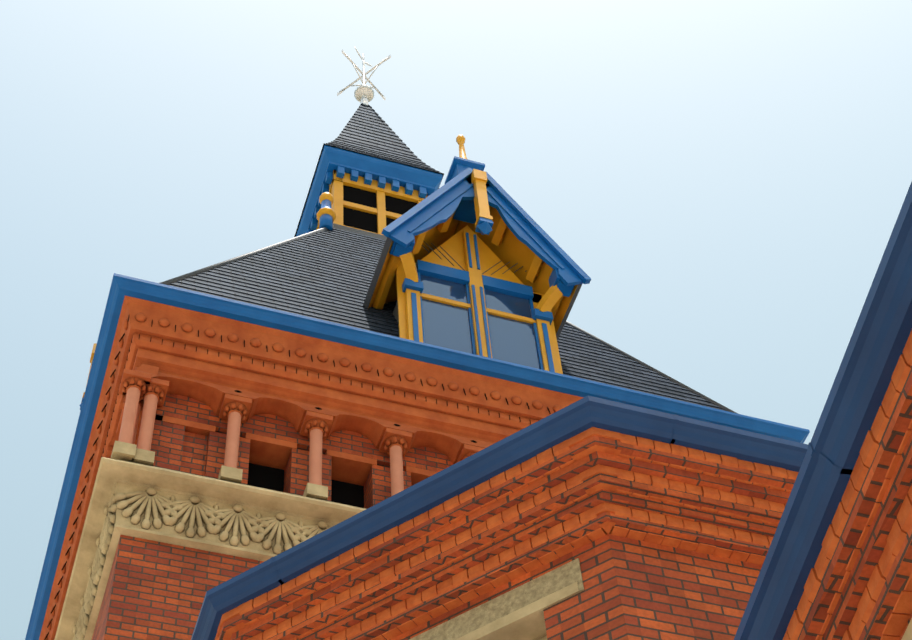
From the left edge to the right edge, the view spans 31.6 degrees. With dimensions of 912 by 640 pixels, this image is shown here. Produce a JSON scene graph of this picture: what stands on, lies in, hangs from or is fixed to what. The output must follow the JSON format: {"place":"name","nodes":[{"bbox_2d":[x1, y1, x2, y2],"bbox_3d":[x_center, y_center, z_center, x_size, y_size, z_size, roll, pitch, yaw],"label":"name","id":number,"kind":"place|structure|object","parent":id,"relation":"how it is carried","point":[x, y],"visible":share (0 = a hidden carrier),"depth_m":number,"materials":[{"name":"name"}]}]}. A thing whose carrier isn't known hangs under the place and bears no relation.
{"place":"outdoors","nodes":[
{"label":"outdoors","id":0,"kind":"place"},
{"bbox_2d":[92,535,263,639],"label":"tower walls","id":1,"kind":"structure","parent":0,"point":[155,590],"depth_m":13.81,"materials":[{"name":"red brick"}]},
{"bbox_2d":[54,457,365,639],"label":"stone tower band","id":2,"kind":"object","parent":1,"relation":"on","point":[152,503],"visible":0.38,"depth_m":14.56,"materials":[{"name":"beige stone"}]},
{"bbox_2d":[105,364,493,508],"bbox_3d":[-0.854,4.459,17.823,7.230,1.950,7.230,13,-56,-13],"label":"arcade","id":3,"kind":"object","parent":2,"relation":"on","point":[198,427],"visible":0.33,"depth_m":15.94},
{"bbox_2d":[39,296,583,639],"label":"tower cornice","id":4,"kind":"structure","parent":3,"relation":"on","point":[199,346],"depth_m":16.61,"materials":[{"name":"brick"}]},
{"bbox_2d":[25,273,809,639],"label":"roof trim","id":5,"kind":"structure","parent":4,"relation":"on","point":[121,287],"depth_m":17.10,"materials":[{"name":"blue metal"}]},
{"bbox_2d":[160,192,737,413],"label":"tower roof","id":6,"kind":"structure","parent":5,"relation":"on","point":[325,271],"depth_m":19.47,"materials":[{"name":"grey tile"}]},
{"bbox_2d":[79,343,96,409],"bbox_3d":[-3.668,1.322,20.718,2.345,5.730,2.563,13,-56,-13],"label":"dormer","id":7,"kind":"object","parent":6,"relation":"on","point":[92,355],"visible":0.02,"depth_m":21.20,"materials":[{"name":"yellow wood"}]},
{"bbox_2d":[294,103,443,239],"bbox_3d":[-1.498,-2.167,26.936,2.024,5.921,2.024,13,-56,-13],"label":"cupola","id":8,"kind":"object","parent":6,"relation":"on","point":[374,175],"visible":0.46,"depth_m":25.73,"materials":[{"name":"blue wood"}]},
{"bbox_2d":[337,46,390,104],"bbox_3d":[-1.719,-4.448,30.074,0.926,2.360,0.926,5,-55,-7],"label":"finial","id":9,"kind":"object","parent":8,"relation":"on","point":[364,93],"visible":0.98,"depth_m":30.06,"materials":[{"name":"white metal"}]},
{"bbox_2d":[363,134,590,373],"bbox_3d":[-0.018,-0.211,19.861,2.563,5.730,2.515,13,-56,-13],"label":"dormer","id":10,"kind":"object","parent":6,"relation":"on","point":[475,259],"visible":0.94,"depth_m":19.02,"materials":[{"name":"blue wood"}]},
{"bbox_2d":[0,0,911,639],"label":"sky","id":11,"kind":"structure","parent":0,"point":[730,181],"materials":[{"name":"blue"}]},
{"label":"ground","id":12,"kind":"structure","parent":0,"visible":0},
{"bbox_2d":[218,435,794,639],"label":"bay wall","id":13,"kind":"structure","parent":12,"relation":"on","point":[634,589],"depth_m":9.74,"materials":[{"name":"brick"}]},
{"bbox_2d":[409,558,583,639],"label":"stone lintel","id":14,"kind":"structure","parent":13,"relation":"attached to","point":[517,613],"depth_m":9.58,"materials":[{"name":"stone"}]},
{"bbox_2d":[215,427,798,639],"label":"bay cornice","id":15,"kind":"structure","parent":13,"relation":"on","point":[557,530],"depth_m":9.86,"materials":[{"name":"brick"}]},
{"bbox_2d":[191,396,807,639],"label":"bay gutter","id":16,"kind":"object","parent":15,"relation":"on","point":[493,460],"visible":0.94,"depth_m":10.03,"materials":[{"name":"blue metal"}]},
{"bbox_2d":[797,365,911,639],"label":"wall","id":17,"kind":"structure","parent":12,"relation":"on","point":[875,540],"depth_m":5.66,"materials":[{"name":"brick"}]},
{"bbox_2d":[734,182,911,639],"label":"wall gutter","id":18,"kind":"object","parent":17,"relation":"on","point":[875,348],"depth_m":5.66,"materials":[{"name":"blue paint"}]},
{"bbox_2d":[783,330,911,639],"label":"cornice","id":19,"kind":"structure","parent":17,"relation":"attached to","point":[896,623],"depth_m":5.68,"materials":[{"name":"brick"}]},
{"bbox_2d":[901,618,911,639],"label":"wall stone","id":20,"kind":"object","parent":17,"relation":"attached to","point":[907,635],"depth_m":5.64,"materials":[{"name":"stone"}]}
]}

